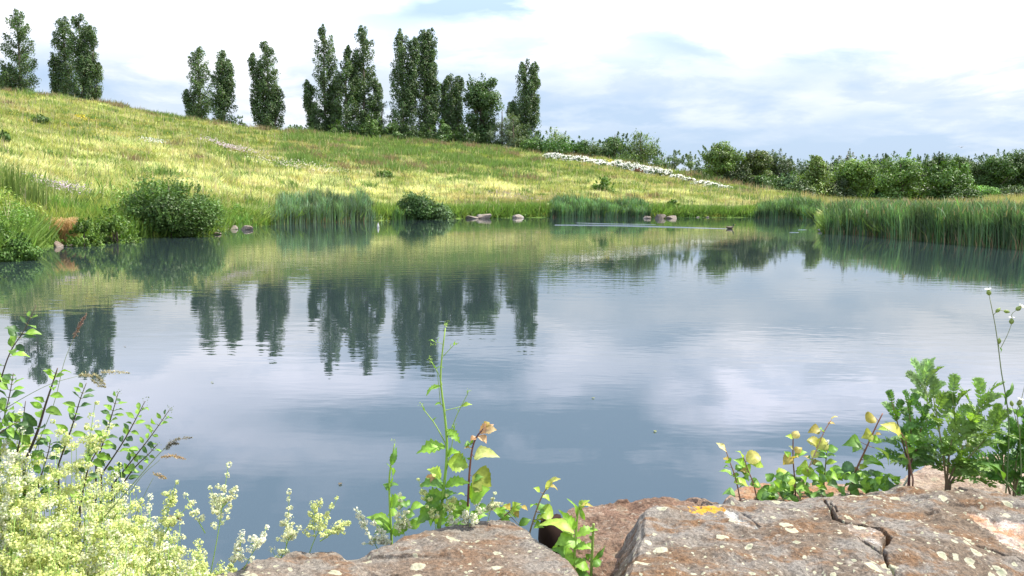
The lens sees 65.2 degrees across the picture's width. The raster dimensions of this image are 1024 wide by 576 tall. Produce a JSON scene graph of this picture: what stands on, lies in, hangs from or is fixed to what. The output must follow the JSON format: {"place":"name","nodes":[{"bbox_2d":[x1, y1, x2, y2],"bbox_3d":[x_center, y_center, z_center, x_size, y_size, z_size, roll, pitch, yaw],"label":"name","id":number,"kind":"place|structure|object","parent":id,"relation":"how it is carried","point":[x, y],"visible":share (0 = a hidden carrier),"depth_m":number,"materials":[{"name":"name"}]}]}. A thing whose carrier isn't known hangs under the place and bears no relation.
{"place":"outdoors","nodes":[
{"label":"outdoors","id":0,"kind":"place"},
{"bbox_2d":[0,109,824,250],"bbox_3d":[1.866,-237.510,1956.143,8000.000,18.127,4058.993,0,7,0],"label":"ground","id":1,"kind":"structure","parent":0,"point":[376,218],"depth_m":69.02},
{"bbox_2d":[0,373,23,461],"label":"leafy branch","id":2,"kind":"object","parent":1,"relation":"on","point":[5,379],"visible":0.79,"depth_m":2.05,"materials":[{"name":"green plant"}]},
{"bbox_2d":[0,411,31,448],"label":"leafy branch","id":3,"kind":"object","parent":1,"relation":"on","point":[10,433],"visible":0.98,"depth_m":2.00,"materials":[{"name":"green plant"}]},
{"bbox_2d":[0,8,41,92],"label":"poplar tree","id":4,"kind":"object","parent":1,"relation":"on","point":[11,76],"visible":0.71,"depth_m":131.80,"materials":[{"name":"green plant"}]},
{"bbox_2d":[0,306,41,427],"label":"leafy branch","id":5,"kind":"object","parent":1,"relation":"on","point":[14,329],"visible":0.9,"depth_m":2.08,"materials":[{"name":"green plant"}]},
{"bbox_2d":[0,222,43,261],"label":"bush","id":6,"kind":"object","parent":1,"relation":"on","point":[16,249],"visible":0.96,"depth_m":24.63,"materials":[{"name":"green plant"}]},
{"bbox_2d":[0,162,45,202],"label":"grass tussock","id":7,"kind":"object","parent":1,"relation":"on","point":[8,175],"depth_m":34.13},
{"bbox_2d":[1,177,67,209],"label":"grass tussock","id":8,"kind":"object","parent":1,"relation":"on","point":[34,192],"depth_m":34.50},
{"bbox_2d":[14,368,70,532],"bbox_3d":[-1.212,0.503,2.074,0.148,0.605,0.079,0,7,0],"label":"leafy branch","id":9,"kind":"object","parent":1,"relation":"on","point":[32,421],"visible":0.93,"depth_m":2.05,"materials":[{"name":"green plant"}]},
{"bbox_2d":[47,15,80,97],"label":"poplar tree","id":10,"kind":"object","parent":1,"relation":"on","point":[60,71],"visible":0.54,"depth_m":133.59,"materials":[{"name":"green plant"}]},
{"bbox_2d":[46,217,90,244],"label":"grass tussock","id":11,"kind":"object","parent":1,"relation":"on","point":[67,225],"depth_m":32.21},
{"bbox_2d":[53,382,94,530],"bbox_3d":[-1.203,0.543,2.201,0.126,0.578,0.058,0,7,0],"label":"leafy branch","id":12,"kind":"object","parent":1,"relation":"on","point":[71,410],"visible":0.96,"depth_m":2.18,"materials":[{"name":"green plant"}]},
{"bbox_2d":[62,13,104,100],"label":"poplar tree","id":13,"kind":"object","parent":1,"relation":"on","point":[88,76],"visible":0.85,"depth_m":130.72,"materials":[{"name":"green plant"}]},
{"bbox_2d":[61,216,107,246],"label":"bush","id":14,"kind":"object","parent":1,"relation":"on","point":[82,225],"visible":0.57,"depth_m":31.41,"materials":[{"name":"green plant"}]},
{"bbox_2d":[94,389,126,538],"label":"leafy branch","id":15,"kind":"object","parent":1,"relation":"on","point":[108,415],"visible":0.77,"depth_m":2.21,"materials":[{"name":"green plant"}]},
{"bbox_2d":[0,401,228,575],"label":"bedstraw","id":16,"kind":"object","parent":1,"relation":"on","point":[113,554],"depth_m":1.99,"materials":[{"name":"plant"}]},
{"bbox_2d":[0,438,28,533],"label":"bedstraw stem","id":17,"kind":"object","parent":16,"relation":"on","point":[5,444],"visible":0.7,"depth_m":2.02,"materials":[{"name":"green plant"}]},
{"bbox_2d":[19,435,63,562],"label":"leafy branch","id":18,"kind":"object","parent":16,"relation":"on","point":[36,468],"visible":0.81,"depth_m":2.05,"materials":[{"name":"green plant"}]},
{"bbox_2d":[70,433,112,555],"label":"leafy branch","id":19,"kind":"object","parent":16,"relation":"on","point":[97,461],"visible":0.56,"depth_m":2.11,"materials":[{"name":"green plant"}]},
{"bbox_2d":[154,480,191,574],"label":"bedstraw stem","id":20,"kind":"object","parent":16,"relation":"on","point":[172,521],"visible":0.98,"depth_m":2.06,"materials":[{"name":"green plant"}]},
{"bbox_2d":[184,461,238,575],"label":"bedstraw stem","id":21,"kind":"object","parent":16,"relation":"on","point":[217,509],"visible":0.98,"depth_m":2.10,"materials":[{"name":"green plant"}]},
{"bbox_2d":[91,205,143,243],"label":"bush","id":22,"kind":"object","parent":1,"relation":"on","point":[112,223],"visible":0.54,"depth_m":33.37,"materials":[{"name":"green plant"}]},
{"bbox_2d":[100,397,148,503],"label":"leafy branch","id":23,"kind":"object","parent":1,"relation":"on","point":[126,430],"visible":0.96,"depth_m":2.21,"materials":[{"name":"green plant"}]},
{"bbox_2d":[113,442,161,501],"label":"leafy branch","id":24,"kind":"object","parent":1,"relation":"on","point":[133,476],"visible":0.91,"depth_m":2.25,"materials":[{"name":"green plant"}]},
{"bbox_2d":[111,405,173,500],"bbox_3d":[-1.051,0.617,2.266,0.206,0.584,0.052,0,7,0],"label":"leafy branch","id":25,"kind":"object","parent":1,"relation":"on","point":[131,467],"visible":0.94,"depth_m":2.25,"materials":[{"name":"green plant"}]},
{"bbox_2d":[117,169,227,236],"bbox_3d":[-16.551,-4.107,38.418,5.497,3.264,3.810,0,7,0],"label":"bush","id":26,"kind":"object","parent":1,"relation":"on","point":[173,209],"visible":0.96,"depth_m":37.74,"materials":[{"name":"green plant"}]},
{"bbox_2d":[181,46,213,119],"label":"poplar tree","id":27,"kind":"object","parent":1,"relation":"on","point":[194,108],"visible":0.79,"depth_m":133.31,"materials":[{"name":"green plant"}]},
{"bbox_2d":[208,49,237,122],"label":"poplar tree","id":28,"kind":"object","parent":1,"relation":"on","point":[221,101],"visible":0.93,"depth_m":130.45,"materials":[{"name":"green plant"}]},
{"bbox_2d":[247,41,285,129],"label":"poplar tree","id":29,"kind":"object","parent":1,"relation":"on","point":[266,109],"visible":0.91,"depth_m":132.26,"materials":[{"name":"green plant"}]},
{"bbox_2d":[301,24,343,132],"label":"poplar tree","id":30,"kind":"object","parent":1,"relation":"on","point":[312,109],"visible":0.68,"depth_m":134.22,"materials":[{"name":"green plant"}]},
{"bbox_2d":[262,186,384,224],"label":"reeds","id":31,"kind":"object","parent":1,"relation":"on","point":[320,205],"visible":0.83,"depth_m":56.87,"materials":[{"name":"plant"}]},
{"bbox_2d":[330,55,359,131],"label":"poplar tree","id":32,"kind":"object","parent":1,"relation":"on","point":[347,112],"visible":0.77,"depth_m":131.46,"materials":[{"name":"green plant"}]},
{"bbox_2d":[342,25,383,128],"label":"poplar tree","id":33,"kind":"object","parent":1,"relation":"on","point":[369,104],"visible":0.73,"depth_m":133.20,"materials":[{"name":"green plant"}]},
{"bbox_2d":[358,112,386,137],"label":"bush","id":34,"kind":"object","parent":1,"relation":"on","point":[374,125],"visible":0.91,"depth_m":128.25,"materials":[{"name":"green plant"}]},
{"bbox_2d":[0,149,747,245],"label":"bank weeds","id":35,"kind":"object","parent":1,"relation":"on","point":[18,212],"visible":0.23,"depth_m":31.84,"materials":[{"name":"green plant"}]},
{"bbox_2d":[217,520,578,575],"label":"boulder","id":36,"kind":"object","parent":1,"relation":"on","point":[495,548],"visible":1,"depth_m":2.27,"materials":[{"name":"grey stone"}]},
{"bbox_2d":[228,525,269,569],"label":"bedstraw stem","id":37,"kind":"object","parent":36,"relation":"on","point":[257,543],"visible":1,"depth_m":2.14,"materials":[{"name":"white plant"}]},
{"bbox_2d":[270,488,301,557],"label":"bedstraw stem","id":38,"kind":"object","parent":36,"relation":"on","point":[291,534],"visible":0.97,"depth_m":2.30,"materials":[{"name":"green plant"}]},
{"bbox_2d":[302,496,350,552],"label":"bedstraw stem","id":39,"kind":"object","parent":36,"relation":"on","point":[321,525],"visible":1,"depth_m":2.30,"materials":[{"name":"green plant"}]},
{"bbox_2d":[353,507,391,548],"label":"bedstraw stem","id":40,"kind":"object","parent":36,"relation":"on","point":[380,540],"visible":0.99,"depth_m":2.46,"materials":[{"name":"white plant"}]},
{"bbox_2d":[366,439,412,544],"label":"mustard plant","id":41,"kind":"object","parent":36,"relation":"on","point":[383,521],"visible":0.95,"depth_m":2.49,"materials":[{"name":"green plant"}]},
{"bbox_2d":[394,492,412,535],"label":"bedstraw stem","id":42,"kind":"object","parent":36,"relation":"on","point":[399,524],"visible":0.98,"depth_m":2.47,"materials":[{"name":"white plant"}]},
{"bbox_2d":[416,478,456,528],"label":"bedstraw stem","id":43,"kind":"object","parent":36,"relation":"on","point":[434,516],"visible":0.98,"depth_m":2.49,"materials":[{"name":"green plant"}]},
{"bbox_2d":[416,322,471,528],"bbox_3d":[-0.214,0.475,2.482,0.182,0.756,0.085,0,7,0],"label":"mustard plant","id":44,"kind":"object","parent":36,"relation":"on","point":[456,462],"visible":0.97,"depth_m":2.49,"materials":[{"name":"green plant"}]},
{"bbox_2d":[447,498,486,526],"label":"bedstraw stem","id":45,"kind":"object","parent":36,"relation":"on","point":[465,516],"visible":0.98,"depth_m":2.51,"materials":[{"name":"white plant"}]},
{"bbox_2d":[454,421,498,522],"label":"poplar seedling","id":46,"kind":"object","parent":36,"relation":"on","point":[478,488],"visible":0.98,"depth_m":2.52,"materials":[{"name":"green plant"}]},
{"bbox_2d":[493,501,530,525],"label":"poplar seedling","id":47,"kind":"object","parent":36,"relation":"on","point":[503,514],"visible":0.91,"depth_m":2.60,"materials":[{"name":"green plant"}]},
{"bbox_2d":[529,476,559,532],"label":"poplar seedling","id":48,"kind":"object","parent":36,"relation":"on","point":[546,512],"visible":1,"depth_m":2.56,"materials":[{"name":"green plant"}]},
{"bbox_2d":[540,499,597,575],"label":"mustard plant","id":49,"kind":"object","parent":36,"relation":"on","point":[567,539],"visible":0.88,"depth_m":2.40,"materials":[{"name":"green plant"}]},
{"bbox_2d":[0,87,804,229],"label":"herb clumps","id":50,"kind":"object","parent":1,"relation":"on","point":[408,150],"visible":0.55,"depth_m":100.20,"materials":[{"name":"green plant"}]},
{"bbox_2d":[387,28,420,134],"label":"poplar tree","id":51,"kind":"object","parent":1,"relation":"on","point":[406,70],"visible":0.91,"depth_m":130.11,"materials":[{"name":"green plant"}]},
{"bbox_2d":[396,189,438,219],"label":"bush","id":52,"kind":"object","parent":1,"relation":"on","point":[422,206],"visible":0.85,"depth_m":64.00,"materials":[{"name":"green plant"}]},
{"bbox_2d":[412,27,441,134],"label":"poplar tree","id":53,"kind":"object","parent":1,"relation":"on","point":[430,96],"visible":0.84,"depth_m":132.14,"materials":[{"name":"green plant"}]},
{"bbox_2d":[426,202,453,219],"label":"bush","id":54,"kind":"object","parent":1,"relation":"on","point":[442,213],"visible":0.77,"depth_m":64.48,"materials":[{"name":"green plant"}]},
{"bbox_2d":[427,118,453,142],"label":"bush","id":55,"kind":"object","parent":1,"relation":"on","point":[443,129],"visible":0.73,"depth_m":128.54,"materials":[{"name":"green plant"}]},
{"bbox_2d":[438,73,464,136],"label":"poplar tree","id":56,"kind":"object","parent":1,"relation":"on","point":[451,106],"visible":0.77,"depth_m":134.42,"materials":[{"name":"green plant"}]},
{"bbox_2d":[460,73,504,139],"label":"broadleaf tree","id":57,"kind":"object","parent":1,"relation":"on","point":[481,98],"visible":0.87,"depth_m":131.92,"materials":[{"name":"green plant"}]},
{"bbox_2d":[487,102,515,147],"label":"willow tree","id":58,"kind":"object","parent":1,"relation":"on","point":[501,140],"visible":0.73,"depth_m":129.29,"materials":[{"name":"green plant"}]},
{"bbox_2d":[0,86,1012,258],"bbox_3d":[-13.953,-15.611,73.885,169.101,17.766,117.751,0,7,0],"label":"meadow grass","id":59,"kind":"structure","parent":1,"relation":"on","point":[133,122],"depth_m":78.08,"materials":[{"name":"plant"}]},
{"bbox_2d":[499,112,525,148],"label":"bush","id":60,"kind":"object","parent":1,"relation":"on","point":[513,143],"visible":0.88,"depth_m":128.45,"materials":[{"name":"green plant"}]},
{"bbox_2d":[505,58,541,146],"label":"poplar tree","id":61,"kind":"object","parent":1,"relation":"on","point":[528,105],"visible":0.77,"depth_m":131.53,"materials":[{"name":"green plant"}]},
{"bbox_2d":[520,130,548,152],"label":"bush","id":62,"kind":"object","parent":1,"relation":"on","point":[534,143],"visible":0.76,"depth_m":124.23,"materials":[{"name":"green plant"}]},
{"bbox_2d":[538,137,588,155],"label":"bush","id":63,"kind":"object","parent":1,"relation":"on","point":[562,147],"visible":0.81,"depth_m":122.88,"materials":[{"name":"green plant"}]},
{"bbox_2d":[589,523,604,575],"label":"cut stem","id":64,"kind":"object","parent":1,"relation":"on","point":[596,561],"visible":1,"depth_m":2.43,"materials":[{"name":"green plant"}]},
{"bbox_2d":[537,193,657,217],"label":"reeds","id":65,"kind":"object","parent":1,"relation":"on","point":[563,203],"visible":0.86,"depth_m":75.44,"materials":[{"name":"plant"}]},
{"bbox_2d":[590,131,636,160],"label":"bush","id":66,"kind":"object","parent":1,"relation":"on","point":[614,143],"visible":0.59,"depth_m":124.17,"materials":[{"name":"green plant"}]},
{"bbox_2d":[614,130,665,163],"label":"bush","id":67,"kind":"object","parent":1,"relation":"on","point":[652,152],"visible":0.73,"depth_m":121.70,"materials":[{"name":"green plant"}]},
{"bbox_2d":[563,497,718,575],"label":"boulder","id":68,"kind":"object","parent":1,"relation":"on","point":[615,522],"visible":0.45,"depth_m":2.85,"materials":[{"name":"red stone"}]},
{"bbox_2d":[387,499,594,562],"bbox_3d":[-0.070,0.840,2.635,0.686,0.283,0.161,1,7,9],"label":"ground cover","id":69,"kind":"object","parent":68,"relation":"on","point":[415,504],"visible":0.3,"depth_m":2.63,"materials":[{"name":"green plant"}]},
{"bbox_2d":[538,514,562,554],"bbox_3d":[0.138,0.898,2.625,0.106,0.312,0.098,0,7,0],"label":"boulder","id":70,"kind":"object","parent":68,"relation":"on","point":[548,536],"visible":0.36,"depth_m":2.58,"materials":[{"name":"brown stone"}]},
{"bbox_2d":[697,141,746,176],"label":"broadleaf tree","id":71,"kind":"object","parent":1,"relation":"on","point":[723,157],"visible":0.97,"depth_m":109.18,"materials":[{"name":"green plant"}]},
{"bbox_2d":[722,162,756,185],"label":"bush","id":72,"kind":"object","parent":1,"relation":"on","point":[740,172],"visible":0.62,"depth_m":107.99,"materials":[{"name":"green plant"}]},
{"bbox_2d":[737,149,773,176],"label":"broadleaf tree","id":73,"kind":"object","parent":1,"relation":"on","point":[759,162],"visible":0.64,"depth_m":109.69,"materials":[{"name":"green plant"}]},
{"bbox_2d":[753,173,784,189],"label":"bush","id":74,"kind":"object","parent":1,"relation":"on","point":[772,181],"visible":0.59,"depth_m":106.15,"materials":[{"name":"green plant"}]},
{"bbox_2d":[769,148,801,179],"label":"broadleaf tree","id":75,"kind":"object","parent":1,"relation":"on","point":[787,166],"visible":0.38,"depth_m":146.31,"materials":[{"name":"green plant"}]},
{"bbox_2d":[723,482,865,503],"bbox_3d":[1.123,1.266,3.223,0.821,0.949,0.510,0,7,0],"label":"boulder","id":76,"kind":"object","parent":1,"relation":"on","point":[746,492],"visible":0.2,"depth_m":3.17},
{"bbox_2d":[716,443,748,500],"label":"poplar seedling","id":77,"kind":"object","parent":76,"relation":"on","point":[741,481],"visible":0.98,"depth_m":3.06,"materials":[{"name":"green plant"}]},
{"bbox_2d":[734,450,771,500],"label":"poplar seedling","id":78,"kind":"object","parent":76,"relation":"on","point":[753,458],"visible":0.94,"depth_m":3.05,"materials":[{"name":"green plant"}]},
{"bbox_2d":[775,431,810,496],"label":"poplar seedling","id":79,"kind":"object","parent":76,"relation":"on","point":[788,459],"visible":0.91,"depth_m":3.02,"materials":[{"name":"green plant"}]},
{"bbox_2d":[798,416,836,500],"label":"poplar seedling","id":80,"kind":"object","parent":76,"relation":"on","point":[820,443],"visible":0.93,"depth_m":3.05,"materials":[{"name":"green plant"}]},
{"bbox_2d":[815,440,837,496],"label":"wild shoot","id":81,"kind":"object","parent":76,"relation":"on","point":[832,449],"visible":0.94,"depth_m":3.05,"materials":[{"name":"green plant"}]},
{"bbox_2d":[762,465,901,501],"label":"ground ivy","id":82,"kind":"object","parent":76,"relation":"on","point":[879,481],"visible":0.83,"depth_m":3.00,"materials":[{"name":"green plant"}]},
{"bbox_2d":[840,412,888,494],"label":"poplar seedling","id":83,"kind":"object","parent":76,"relation":"on","point":[853,442],"visible":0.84,"depth_m":3.04,"materials":[{"name":"green plant"}]},
{"bbox_2d":[782,179,819,197],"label":"bush","id":84,"kind":"object","parent":1,"relation":"on","point":[801,185],"visible":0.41,"depth_m":100.21,"materials":[{"name":"green plant"}]},
{"bbox_2d":[795,155,836,198],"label":"broadleaf tree","id":85,"kind":"object","parent":1,"relation":"on","point":[817,168],"visible":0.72,"depth_m":102.12,"materials":[{"name":"green plant"}]},
{"bbox_2d":[614,485,1023,575],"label":"boulder","id":86,"kind":"object","parent":1,"relation":"on","point":[898,530],"visible":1,"depth_m":2.44,"materials":[{"name":"stone"}]},
{"bbox_2d":[880,422,919,486],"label":"poplar seedling","id":87,"kind":"object","parent":86,"relation":"on","point":[894,427],"visible":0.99,"depth_m":2.99,"materials":[{"name":"green plant"}]},
{"bbox_2d":[819,177,856,199],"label":"bush","id":88,"kind":"object","parent":1,"relation":"on","point":[841,191],"visible":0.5,"depth_m":101.22,"materials":[{"name":"green plant"}]},
{"bbox_2d":[830,154,881,199],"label":"broadleaf tree","id":89,"kind":"object","parent":1,"relation":"on","point":[859,175],"visible":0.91,"depth_m":101.79,"materials":[{"name":"green plant"}]},
{"bbox_2d":[871,149,926,200],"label":"broadleaf tree","id":90,"kind":"object","parent":1,"relation":"on","point":[897,177],"visible":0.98,"depth_m":94.44,"materials":[{"name":"green plant"}]},
{"bbox_2d":[801,190,1023,206],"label":"field grass","id":91,"kind":"structure","parent":1,"relation":"on","point":[992,197],"depth_m":85.41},
{"bbox_2d":[922,159,974,199],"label":"broadleaf tree","id":92,"kind":"object","parent":1,"relation":"on","point":[948,182],"visible":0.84,"depth_m":92.44,"materials":[{"name":"green plant"}]},
{"bbox_2d":[894,454,1023,495],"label":"boulder","id":93,"kind":"object","parent":1,"relation":"on","point":[927,477],"visible":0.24,"depth_m":3.25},
{"bbox_2d":[875,389,937,485],"bbox_3d":[1.526,0.630,3.062,0.224,0.490,0.220,0,7,0],"label":"tansy plant","id":94,"kind":"object","parent":93,"relation":"on","point":[911,424],"visible":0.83,"depth_m":3.06,"materials":[{"name":"green plant"}]},
{"bbox_2d":[903,356,946,485],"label":"tansy plant","id":95,"kind":"object","parent":93,"relation":"on","point":[924,368],"visible":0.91,"depth_m":3.08,"materials":[{"name":"green plant"}]},
{"bbox_2d":[890,373,1017,490],"bbox_3d":[1.692,0.594,3.037,0.430,0.531,0.303,0,7,0],"label":"tansy plant","id":96,"kind":"object","parent":93,"relation":"on","point":[961,426],"visible":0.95,"depth_m":3.04,"materials":[{"name":"green plant"}]},
{"bbox_2d":[970,403,1023,496],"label":"tansy plant","id":97,"kind":"object","parent":93,"relation":"on","point":[1014,478],"visible":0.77,"depth_m":3.08,"materials":[{"name":"green plant"}]},
{"bbox_2d":[985,288,1023,492],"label":"campion plant","id":98,"kind":"object","parent":93,"relation":"on","point":[1009,392],"visible":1,"depth_m":2.95,"materials":[{"name":"green plant"}]},
{"bbox_2d":[1009,389,1023,495],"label":"campion plant","id":99,"kind":"object","parent":93,"relation":"on","point":[1019,412],"visible":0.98,"depth_m":2.97,"materials":[{"name":"green plant"}]},
{"bbox_2d":[936,183,985,201],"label":"bush","id":100,"kind":"object","parent":1,"relation":"on","point":[961,192],"visible":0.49,"depth_m":90.35,"materials":[{"name":"green plant"}]},
{"bbox_2d":[964,153,1004,186],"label":"broadleaf tree","id":101,"kind":"object","parent":1,"relation":"on","point":[975,172],"visible":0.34,"depth_m":116.36,"materials":[{"name":"green plant"}]},
{"bbox_2d":[972,149,1023,191],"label":"broadleaf tree","id":102,"kind":"object","parent":1,"relation":"on","point":[993,166],"visible":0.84,"depth_m":113.76,"materials":[{"name":"green plant"}]},
{"bbox_2d":[1000,149,1023,188],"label":"broadleaf tree","id":103,"kind":"object","parent":1,"relation":"on","point":[1018,162],"visible":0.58,"depth_m":113.58,"materials":[{"name":"green plant"}]},
{"bbox_2d":[0,217,1023,575],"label":"water","id":104,"kind":"structure","parent":0,"point":[272,363],"depth_m":11.09,"materials":[{"name":"grey liquid"}]},
{"bbox_2d":[380,202,456,220],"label":"reeds","id":105,"kind":"object","parent":104,"relation":"in","point":[397,214],"visible":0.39,"depth_m":63.44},
{"bbox_2d":[742,194,843,234],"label":"reeds","id":106,"kind":"object","parent":104,"relation":"in","point":[767,209],"visible":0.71,"depth_m":76.29,"materials":[{"name":"plant"}]},
{"bbox_2d":[820,194,1023,249],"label":"cattail bed","id":107,"kind":"object","parent":104,"relation":"in","point":[984,222],"visible":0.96,"depth_m":38.94,"materials":[{"name":"plant"}]},
{"bbox_2d":[0,0,1023,176],"label":"sky","id":108,"kind":"structure","parent":0,"point":[825,79],"materials":[{"name":"white"}]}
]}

